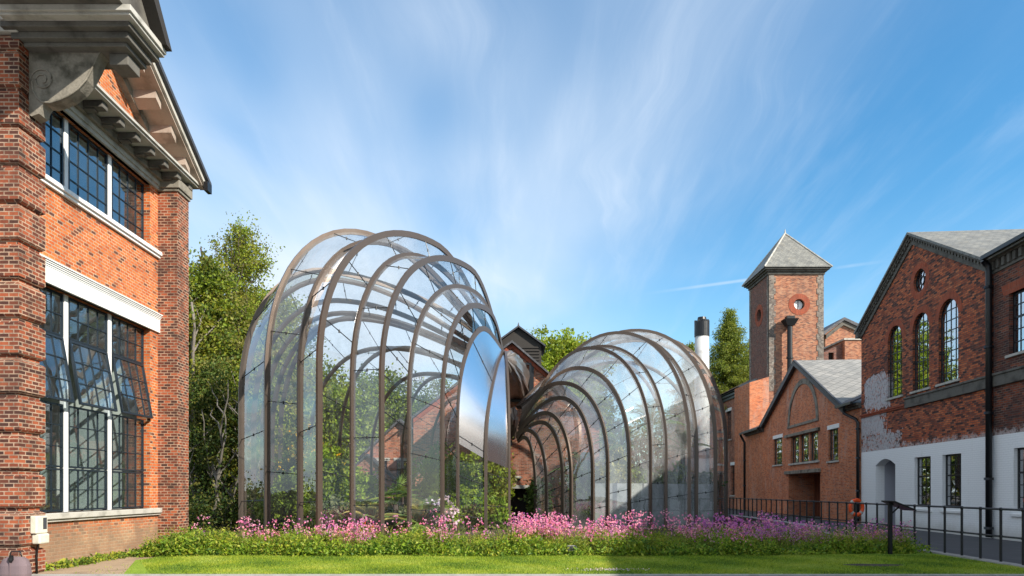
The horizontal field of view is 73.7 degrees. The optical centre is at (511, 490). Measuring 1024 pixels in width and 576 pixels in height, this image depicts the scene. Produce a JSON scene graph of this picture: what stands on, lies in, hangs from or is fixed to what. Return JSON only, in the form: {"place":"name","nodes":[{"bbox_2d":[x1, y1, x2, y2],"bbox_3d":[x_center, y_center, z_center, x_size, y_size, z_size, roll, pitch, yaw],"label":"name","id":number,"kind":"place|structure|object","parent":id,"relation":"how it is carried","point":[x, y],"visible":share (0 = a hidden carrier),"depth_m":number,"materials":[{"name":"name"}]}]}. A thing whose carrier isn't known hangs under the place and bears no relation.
{"place":"outdoors","nodes":[
{"label":"outdoors","id":0,"kind":"place"},
{"bbox_2d":[0,551,31,575],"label":"fabric bag","id":1,"kind":"object","parent":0,"point":[11,565],"visible":1,"depth_m":12.24,"materials":[{"name":"pink fabric"}]},
{"bbox_2d":[34,556,155,573],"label":"bare soil","id":2,"kind":"structure","parent":0,"point":[104,566],"depth_m":14.01,"materials":[{"name":"beige soil"}]},
{"bbox_2d":[45,547,144,570],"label":"wall weeds","id":3,"kind":"object","parent":2,"relation":"on","point":[63,563],"depth_m":14.83,"materials":[{"name":"green plant"}]},
{"bbox_2d":[191,513,257,535],"bbox_3d":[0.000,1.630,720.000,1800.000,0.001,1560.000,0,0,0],"label":"ground","id":4,"kind":"structure","parent":0,"point":[231,530],"depth_m":28.72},
{"bbox_2d":[0,0,211,573],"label":"brick hall","id":5,"kind":"structure","parent":4,"relation":"on","point":[103,174],"depth_m":15.92,"materials":[{"name":"brick"}]},
{"bbox_2d":[30,515,48,573],"bbox_3d":[-9.085,1.041,13.140,0.170,1.121,0.320,0,0,0],"label":"meter box","id":6,"kind":"object","parent":5,"relation":"attached to","point":[38,528],"visible":0.97,"depth_m":13.06,"materials":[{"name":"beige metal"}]},
{"bbox_2d":[40,468,62,511],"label":"window","id":7,"kind":"structure","parent":5,"relation":"in","point":[61,469],"depth_m":14.80,"materials":[{"name":"metal"}]},
{"bbox_2d":[40,400,62,467],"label":"window","id":8,"kind":"structure","parent":5,"relation":"in","point":[51,403],"depth_m":14.85,"materials":[{"name":"metal"}]},
{"bbox_2d":[40,287,62,336],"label":"window","id":9,"kind":"structure","parent":5,"relation":"in","point":[45,288],"depth_m":14.77,"materials":[{"name":"metal"}]},
{"bbox_2d":[43,111,62,184],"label":"window","id":10,"kind":"structure","parent":5,"relation":"in","point":[60,134],"depth_m":14.86,"materials":[{"name":"metal"}]},
{"bbox_2d":[68,469,107,510],"bbox_3d":[-9.895,-0.020,15.930,0.050,0.940,1.460,0,0,0],"label":"window","id":11,"kind":"structure","parent":5,"relation":"in","point":[106,472],"depth_m":15.92,"materials":[{"name":"metal"}]},
{"bbox_2d":[68,405,107,469],"bbox_3d":[-9.895,-1.205,15.930,0.050,1.390,1.460,0,0,0],"label":"window","id":12,"kind":"structure","parent":5,"relation":"in","point":[78,408],"depth_m":15.92,"materials":[{"name":"metal"}]},
{"bbox_2d":[68,297,107,351],"bbox_3d":[-9.895,-3.845,15.930,0.050,0.930,1.460,0,0,0],"label":"window","id":13,"kind":"structure","parent":5,"relation":"in","point":[69,299],"depth_m":15.92,"materials":[{"name":"metal"}]},
{"bbox_2d":[68,122,107,215],"bbox_3d":[-9.895,-7.375,15.930,0.050,1.650,1.460,0,0,0],"label":"window","id":14,"kind":"structure","parent":5,"relation":"in","point":[69,125],"depth_m":15.92,"materials":[{"name":"metal"}]},
{"bbox_2d":[112,471,143,508],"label":"window","id":15,"kind":"structure","parent":5,"relation":"in","point":[142,473],"depth_m":17.80,"materials":[{"name":"metal"}]},
{"bbox_2d":[112,414,143,471],"bbox_3d":[-9.895,-1.205,17.570,0.050,1.390,1.460,0,0,0],"label":"window","id":16,"kind":"structure","parent":5,"relation":"in","point":[142,421],"depth_m":17.67,"materials":[{"name":"metal"}]},
{"bbox_2d":[112,316,143,364],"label":"window","id":17,"kind":"structure","parent":5,"relation":"in","point":[142,331],"depth_m":17.62,"materials":[{"name":"metal"}]},
{"bbox_2d":[112,159,143,239],"bbox_3d":[-9.895,-7.375,17.570,0.050,1.650,1.460,0,0,0],"label":"window","id":18,"kind":"structure","parent":5,"relation":"in","point":[119,166],"depth_m":17.66,"materials":[{"name":"metal"}]},
{"bbox_2d":[189,411,236,527],"bbox_3d":[-13.479,-1.038,30.050,3.460,5.533,3.378,0,0,-32],"label":"sapling","id":19,"kind":"object","parent":4,"relation":"on","point":[199,477],"visible":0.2,"depth_m":29.48,"materials":[{"name":"green plant"}]},
{"bbox_2d":[189,345,260,528],"bbox_3d":[-12.283,-2.135,29.001,4.280,7.719,3.525,0,0,0],"label":"sapling","id":20,"kind":"object","parent":4,"relation":"on","point":[209,397],"visible":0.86,"depth_m":28.59,"materials":[{"name":"green plant"}]},
{"bbox_2d":[189,239,263,522],"bbox_3d":[-14.467,-4.738,31.153,6.666,12.965,6.000,0,0,0],"label":"broadleaf tree","id":21,"kind":"object","parent":4,"relation":"on","point":[209,279],"visible":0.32,"depth_m":30.36,"materials":[{"name":"green plant"}]},
{"bbox_2d":[198,386,276,527],"bbox_3d":[-11.986,-1.430,29.781,3.431,6.310,3.506,0,0,0],"label":"sapling","id":22,"kind":"object","parent":4,"relation":"on","point":[235,424],"visible":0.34,"depth_m":29.16,"materials":[{"name":"green plant"}]},
{"bbox_2d":[194,210,307,522],"bbox_3d":[-13.600,-6.107,33.952,6.703,15.647,5.812,0,0,0],"label":"alder tree","id":23,"kind":"object","parent":4,"relation":"on","point":[242,248],"visible":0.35,"depth_m":33.61,"materials":[{"name":"green plant"}]},
{"bbox_2d":[239,276,342,490],"bbox_3d":[-12.685,-4.965,37.124,6.922,13.383,6.523,0,0,0],"label":"broadleaf tree","id":24,"kind":"object","parent":4,"relation":"on","point":[286,306],"visible":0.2,"depth_m":36.12,"materials":[{"name":"green plant"}]},
{"bbox_2d":[189,461,396,532],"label":"undergrowth","id":25,"kind":"object","parent":4,"relation":"on","point":[203,507],"visible":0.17,"depth_m":27.62,"materials":[{"name":"green plant"}]},
{"bbox_2d":[296,347,356,421],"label":"broadleaf tree","id":26,"kind":"object","parent":4,"relation":"on","point":[327,365],"depth_m":45.39,"materials":[{"name":"green plant"}]},
{"bbox_2d":[303,365,406,466],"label":"broadleaf tree","id":27,"kind":"object","parent":4,"relation":"on","point":[365,417],"visible":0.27,"depth_m":42.83,"materials":[{"name":"green plant"}]},
{"bbox_2d":[338,362,432,447],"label":"broadleaf tree","id":28,"kind":"object","parent":4,"relation":"on","point":[399,410],"visible":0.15,"depth_m":48.99,"materials":[{"name":"green plant"}]},
{"bbox_2d":[358,418,412,505],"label":"mill building","id":29,"kind":"structure","parent":4,"relation":"on","point":[393,439],"depth_m":36.60,"materials":[{"name":"brick"}]},
{"bbox_2d":[394,458,406,482],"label":"window","id":30,"kind":"structure","parent":29,"relation":"in","point":[395,459],"depth_m":36.73,"materials":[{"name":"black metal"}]},
{"bbox_2d":[392,372,452,413],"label":"broadleaf tree","id":31,"kind":"object","parent":4,"relation":"on","point":[434,385],"visible":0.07,"depth_m":55.41,"materials":[{"name":"green plant"}]},
{"bbox_2d":[32,574,1023,575],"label":"lawn kerb","id":32,"kind":"structure","parent":4,"relation":"on","point":[527,574],"depth_m":12.79,"materials":[{"name":"beige concrete"}]},
{"bbox_2d":[526,323,611,452],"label":"broadleaf tree","id":33,"kind":"object","parent":4,"relation":"on","point":[549,361],"visible":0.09,"depth_m":60.85,"materials":[{"name":"green plant"}]},
{"bbox_2d":[545,331,631,455],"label":"broadleaf tree","id":34,"kind":"object","parent":4,"relation":"on","point":[597,390],"visible":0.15,"depth_m":62.64,"materials":[{"name":"green plant"}]},
{"bbox_2d":[513,403,668,488],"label":"woodland","id":35,"kind":"object","parent":4,"relation":"on","point":[640,448],"visible":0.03,"depth_m":91.83,"materials":[{"name":"green plant"}]},
{"bbox_2d":[918,549,1023,567],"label":"path kerb","id":36,"kind":"structure","parent":4,"relation":"on","point":[978,558],"depth_m":15.59,"materials":[{"name":"grey concrete"}]},
{"bbox_2d":[729,497,1023,564],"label":"railing","id":37,"kind":"object","parent":36,"relation":"on","point":[980,533],"visible":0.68,"depth_m":18.34,"materials":[{"name":"black metal"}]},
{"bbox_2d":[256,520,794,555],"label":"flower soil","id":38,"kind":"structure","parent":0,"point":[576,523],"depth_m":28.40,"materials":[{"name":"brown soil"}]},
{"bbox_2d":[247,493,310,533],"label":"shrub","id":39,"kind":"object","parent":38,"relation":"on","point":[260,512],"visible":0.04,"depth_m":23.23,"materials":[{"name":"green plant"}]},
{"bbox_2d":[252,469,314,534],"bbox_3d":[-7.426,0.430,22.947,1.966,2.360,2.143,0,0,0],"label":"shrub","id":40,"kind":"object","parent":38,"relation":"on","point":[283,500],"visible":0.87,"depth_m":22.55,"materials":[{"name":"green plant"}]},
{"bbox_2d":[289,458,325,535],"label":"shrub","id":41,"kind":"object","parent":38,"relation":"on","point":[308,465],"visible":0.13,"depth_m":24.05,"materials":[{"name":"green plant"}]},
{"bbox_2d":[305,440,358,521],"bbox_3d":[-6.471,-0.140,24.284,2.035,3.499,2.083,0,0,0],"label":"shrub","id":42,"kind":"object","parent":38,"relation":"on","point":[333,484],"visible":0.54,"depth_m":24.11,"materials":[{"name":"green plant"}]},
{"bbox_2d":[303,492,370,537],"bbox_3d":[-5.680,0.871,22.673,2.396,1.693,2.418,0,0,0],"label":"shrub","id":43,"kind":"object","parent":38,"relation":"on","point":[335,506],"visible":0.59,"depth_m":22.03,"materials":[{"name":"green plant"}]},
{"bbox_2d":[331,494,392,535],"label":"shrub","id":44,"kind":"object","parent":38,"relation":"on","point":[370,501],"visible":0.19,"depth_m":22.68,"materials":[{"name":"green plant"}]},
{"bbox_2d":[337,466,388,504],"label":"shrub","id":45,"kind":"object","parent":38,"relation":"on","point":[364,486],"visible":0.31,"depth_m":25.00,"materials":[{"name":"green plant"}]},
{"bbox_2d":[342,499,404,536],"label":"palm","id":46,"kind":"object","parent":38,"relation":"on","point":[372,514],"visible":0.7,"depth_m":21.78,"materials":[{"name":"green plant"}]},
{"bbox_2d":[238,228,510,542],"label":"pleated glasshouse","id":47,"kind":"structure","parent":38,"relation":"on","point":[482,413],"depth_m":23.02,"materials":[{"name":"brown metal"}]},
{"bbox_2d":[510,407,518,445],"bbox_3d":[-0.532,-3.195,33.570,1.444,1.650,4.824,0,0,-4],"label":"metal duct","id":48,"kind":"object","parent":47,"relation":"attached to","point":[514,422],"visible":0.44,"depth_m":31.57,"materials":[{"name":"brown metal"}]},
{"bbox_2d":[356,454,396,505],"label":"outhouse","id":49,"kind":"structure","parent":38,"relation":"on","point":[364,461],"depth_m":35.70,"materials":[{"name":"brick"}]},
{"bbox_2d":[365,472,417,533],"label":"palm","id":50,"kind":"object","parent":38,"relation":"on","point":[398,488],"visible":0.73,"depth_m":22.50,"materials":[{"name":"green plant"}]},
{"bbox_2d":[378,502,417,535],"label":"shrub","id":51,"kind":"object","parent":38,"relation":"on","point":[401,512],"visible":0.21,"depth_m":22.98,"materials":[{"name":"green plant"}]},
{"bbox_2d":[377,496,439,530],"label":"palm","id":52,"kind":"object","parent":38,"relation":"on","point":[419,505],"visible":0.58,"depth_m":21.71,"materials":[{"name":"green plant"}]},
{"bbox_2d":[406,441,462,522],"bbox_3d":[-2.827,-0.195,26.553,2.643,3.616,2.613,0,0,0],"label":"shrub","id":53,"kind":"object","parent":38,"relation":"on","point":[429,465],"visible":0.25,"depth_m":26.15,"materials":[{"name":"green plant"}]},
{"bbox_2d":[417,495,466,533],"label":"shrub","id":54,"kind":"object","parent":38,"relation":"on","point":[451,509],"visible":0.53,"depth_m":21.77,"materials":[{"name":"green plant"}]},
{"bbox_2d":[421,454,483,531],"bbox_3d":[-2.111,0.142,24.640,2.312,2.933,1.933,0,0,0],"label":"shrub","id":55,"kind":"object","parent":38,"relation":"on","point":[466,493],"visible":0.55,"depth_m":24.25,"materials":[{"name":"green plant"}]},
{"bbox_2d":[430,450,502,531],"bbox_3d":[-1.704,0.008,26.369,2.731,3.207,2.992,0,0,0],"label":"shrub","id":56,"kind":"object","parent":38,"relation":"on","point":[476,471],"visible":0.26,"depth_m":26.11,"materials":[{"name":"green plant"}]},
{"bbox_2d":[464,490,514,534],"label":"shrub","id":57,"kind":"object","parent":38,"relation":"on","point":[499,516],"visible":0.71,"depth_m":24.25,"materials":[{"name":"green plant"}]},
{"bbox_2d":[480,437,519,509],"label":"shrub","id":58,"kind":"object","parent":38,"relation":"on","point":[503,473],"visible":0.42,"depth_m":26.50,"materials":[{"name":"green plant"}]},
{"bbox_2d":[412,322,606,520],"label":"mill building","id":59,"kind":"structure","parent":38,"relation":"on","point":[525,345],"depth_m":36.00,"materials":[{"name":"brick"}]},
{"bbox_2d":[506,350,530,401],"bbox_3d":[0.150,-5.700,31.965,1.740,2.040,7.930,0,0,0],"label":"metal duct","id":60,"kind":"object","parent":59,"relation":"attached to","point":[519,376],"visible":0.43,"depth_m":31.69,"materials":[{"name":"grey metal"}]},
{"bbox_2d":[507,489,530,519],"bbox_3d":[0.240,0.740,36.875,1.680,1.720,0.050,0,0,0],"label":"door","id":61,"kind":"structure","parent":59,"relation":"in","point":[519,493],"depth_m":36.85,"materials":[{"name":"black"}]},
{"bbox_2d":[128,523,936,557],"bbox_3d":[0.652,1.277,18.225,20.153,0.858,4.256,0,0,0],"label":"flower bed foliage","id":62,"kind":"object","parent":38,"relation":"on","point":[185,547],"visible":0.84,"depth_m":16.67,"materials":[{"name":"green plant"}]},
{"bbox_2d":[191,508,915,546],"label":"pink flowers","id":63,"kind":"object","parent":62,"relation":"on","point":[735,525],"visible":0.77,"depth_m":17.78,"materials":[{"name":"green plant"}]},
{"bbox_2d":[518,476,556,526],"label":"shrub","id":64,"kind":"object","parent":38,"relation":"on","point":[539,498],"visible":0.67,"depth_m":30.32,"materials":[{"name":"green plant"}]},
{"bbox_2d":[203,516,910,549],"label":"flower stems","id":65,"kind":"object","parent":38,"relation":"on","point":[588,533],"visible":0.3,"depth_m":17.67,"materials":[{"name":"green plant"}]},
{"bbox_2d":[558,460,602,526],"bbox_3d":[3.125,0.028,30.647,2.405,3.165,2.187,0,0,-30],"label":"shrub","id":66,"kind":"object","parent":38,"relation":"on","point":[581,487],"visible":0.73,"depth_m":30.25,"materials":[{"name":"green plant"}]},
{"bbox_2d":[595,441,636,482],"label":"shrub","id":67,"kind":"object","parent":38,"relation":"on","point":[618,471],"visible":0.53,"depth_m":29.98,"materials":[{"name":"green plant"}]},
{"bbox_2d":[516,329,727,529],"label":"pleated glasshouse","id":68,"kind":"structure","parent":38,"relation":"on","point":[693,497],"depth_m":29.51,"materials":[{"name":"brown metal"}]},
{"bbox_2d":[631,465,662,483],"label":"shrub","id":69,"kind":"object","parent":38,"relation":"on","point":[640,476],"visible":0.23,"depth_m":30.57,"materials":[{"name":"green plant"}]},
{"bbox_2d":[729,515,855,538],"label":"wall","id":70,"kind":"structure","parent":38,"relation":"on","point":[753,519],"depth_m":30.30,"materials":[{"name":"concrete"}]},
{"bbox_2d":[75,552,1023,573],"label":"lawn","id":71,"kind":"structure","parent":0,"point":[137,567],"depth_m":14.24,"materials":[{"name":"green plant"}]},
{"bbox_2d":[843,564,899,566],"bbox_3d":[7.638,1.574,14.452,1.376,0.001,0.532,0,0,10],"label":"soil patch","id":72,"kind":"object","parent":71,"relation":"on","point":[880,565],"visible":0.76,"depth_m":14.57,"materials":[{"name":"brown soil"}]},
{"bbox_2d":[881,500,915,553],"bbox_3d":[9.626,0.921,17.000,0.540,1.357,0.600,0,0,0],"label":"information lectern","id":73,"kind":"object","parent":71,"relation":"on","point":[896,504],"visible":0.97,"depth_m":16.96,"materials":[{"name":"black metal"}]},
{"bbox_2d":[548,452,599,524],"bbox_3d":[3.204,-0.121,31.356,2.869,3.454,2.569,0,0,22],"label":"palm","id":74,"kind":"object","parent":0,"point":[585,457],"visible":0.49,"depth_m":31.29,"materials":[{"name":"green plant"}]},
{"bbox_2d":[159,0,1023,482],"label":"sky","id":75,"kind":"structure","parent":0,"point":[599,166],"materials":[{"name":"blue"}]},
{"bbox_2d":[593,427,646,458],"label":"palm","id":76,"kind":"object","parent":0,"point":[622,440],"visible":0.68,"depth_m":30.94,"materials":[{"name":"green plant"}]},
{"bbox_2d":[629,402,685,471],"bbox_3d":[7.012,-1.326,33.250,3.032,5.859,3.759,0,0,0],"label":"palm","id":77,"kind":"object","parent":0,"point":[651,415],"visible":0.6,"depth_m":32.89,"materials":[{"name":"green plant"}]},
{"bbox_2d":[658,460,698,483],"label":"shrub","id":78,"kind":"object","parent":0,"point":[675,476],"visible":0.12,"depth_m":31.03,"materials":[{"name":"green plant"}]},
{"bbox_2d":[655,429,711,481],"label":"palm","id":79,"kind":"object","parent":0,"point":[681,437],"visible":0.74,"depth_m":33.41,"materials":[{"name":"green plant"}]},
{"bbox_2d":[698,469,727,485],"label":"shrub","id":80,"kind":"object","parent":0,"point":[704,477],"visible":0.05,"depth_m":33.00,"materials":[{"name":"green plant"}]},
{"bbox_2d":[824,317,858,346],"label":"gabled block","id":81,"kind":"structure","parent":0,"point":[840,329],"depth_m":64.00,"materials":[{"name":"brick"}]},
{"bbox_2d":[824,338,860,359],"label":"flat roofed block","id":82,"kind":"structure","parent":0,"point":[846,349],"depth_m":58.05,"materials":[{"name":"brick"}]},
{"bbox_2d":[728,508,1021,563],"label":"path","id":83,"kind":"structure","parent":0,"point":[1011,551],"depth_m":21.52,"materials":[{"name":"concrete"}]},
{"bbox_2d":[653,341,694,439],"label":"conifer tree","id":84,"kind":"object","parent":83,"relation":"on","point":[673,427],"visible":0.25,"depth_m":71.52,"materials":[{"name":"green plant"}]},
{"bbox_2d":[694,316,709,478],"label":"chimney","id":85,"kind":"object","parent":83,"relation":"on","point":[701,329],"visible":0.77,"depth_m":49.53,"materials":[{"name":"white metal"}]},
{"bbox_2d":[674,307,748,428],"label":"conifer tree","id":86,"kind":"object","parent":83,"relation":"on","point":[728,363],"visible":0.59,"depth_m":67.03,"materials":[{"name":"green plant"}]},
{"bbox_2d":[667,378,757,508],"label":"mill building","id":87,"kind":"structure","parent":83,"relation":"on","point":[728,398],"depth_m":62.73,"materials":[{"name":"brick"}]},
{"bbox_2d":[725,407,731,440],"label":"window","id":88,"kind":"structure","parent":87,"relation":"in","point":[729,409],"depth_m":63.16,"materials":[{"name":"glass"}]},
{"bbox_2d":[735,230,832,509],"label":"brick tower","id":89,"kind":"structure","parent":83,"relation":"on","point":[783,283],"depth_m":54.00,"materials":[{"name":"red brick"}]},
{"bbox_2d":[739,359,860,523],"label":"gabled annex","id":90,"kind":"object","parent":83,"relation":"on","point":[804,440],"visible":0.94,"depth_m":40.80,"materials":[{"name":"red brick"}]},
{"bbox_2d":[772,434,782,466],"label":"window","id":91,"kind":"structure","parent":90,"relation":"in","point":[778,438],"depth_m":46.11,"materials":[{"name":"black glass"}]},
{"bbox_2d":[793,436,798,462],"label":"window","id":92,"kind":"structure","parent":90,"relation":"in","point":[796,439],"depth_m":42.69,"materials":[{"name":"clear glass"}]},
{"bbox_2d":[802,434,808,461],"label":"window","id":93,"kind":"structure","parent":90,"relation":"in","point":[805,438],"depth_m":41.09,"materials":[{"name":"clear glass"}]},
{"bbox_2d":[812,432,817,460],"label":"window","id":94,"kind":"structure","parent":90,"relation":"in","point":[814,435],"depth_m":39.56,"materials":[{"name":"clear glass"}]},
{"bbox_2d":[814,474,819,515],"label":"door","id":95,"kind":"structure","parent":90,"relation":"in","point":[816,476],"depth_m":43.04,"materials":[{"name":"brown wood"}]},
{"bbox_2d":[826,423,838,462],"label":"window","id":96,"kind":"structure","parent":90,"relation":"in","point":[833,428],"depth_m":36.59,"materials":[{"name":"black glass"}]},
{"bbox_2d":[848,498,864,529],"bbox_3d":[13.413,0.940,26.633,0.619,1.320,0.235,0,0,0],"label":"lifebuoy","id":97,"kind":"object","parent":83,"relation":"on","point":[859,513],"visible":0.85,"depth_m":26.54,"materials":[{"name":"orange plastic"}]},
{"bbox_2d":[854,229,1023,537],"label":"mill building","id":98,"kind":"structure","parent":0,"point":[919,331],"depth_m":27.07,"materials":[{"name":"brick"}]},
{"bbox_2d":[885,326,902,400],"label":"window","id":99,"kind":"structure","parent":98,"relation":"in","point":[896,336],"depth_m":29.75,"materials":[{"name":"clear glass"}]},
{"bbox_2d":[909,313,930,393],"bbox_3d":[16.537,-5.580,27.515,0.271,3.180,1.504,0,0,4],"label":"window","id":100,"kind":"structure","parent":98,"relation":"in","point":[922,324],"depth_m":27.59,"materials":[{"name":"clear glass"}]},
{"bbox_2d":[916,269,924,291],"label":"round window","id":101,"kind":"structure","parent":98,"relation":"in","point":[920,280],"depth_m":27.72,"materials":[{"name":"glass"}]},
{"bbox_2d":[916,456,931,511],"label":"window","id":102,"kind":"structure","parent":98,"relation":"in","point":[924,463],"depth_m":27.50,"materials":[{"name":"black metal"}]},
{"bbox_2d":[935,299,959,386],"bbox_3d":[16.387,-5.580,25.545,0.271,3.180,1.544,0,0,4],"label":"window","id":103,"kind":"structure","parent":98,"relation":"in","point":[949,318],"depth_m":25.66,"materials":[{"name":"glass"}]},
{"bbox_2d":[939,454,960,512],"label":"window","id":104,"kind":"structure","parent":98,"relation":"in","point":[953,461],"depth_m":25.45,"materials":[{"name":"black metal"}]},
{"bbox_2d":[980,232,1023,541],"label":"mill building","id":105,"kind":"structure","parent":0,"point":[1004,266],"depth_m":22.22,"materials":[{"name":"brick"}]},
{"bbox_2d":[1001,277,1023,358],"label":"window","id":106,"kind":"structure","parent":105,"relation":"in","point":[1018,298],"depth_m":21.81,"materials":[{"name":"black metal"}]},
{"bbox_2d":[1010,448,1023,516],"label":"window","id":107,"kind":"structure","parent":105,"relation":"in","point":[1020,450],"depth_m":21.67,"materials":[{"name":"black metal"}]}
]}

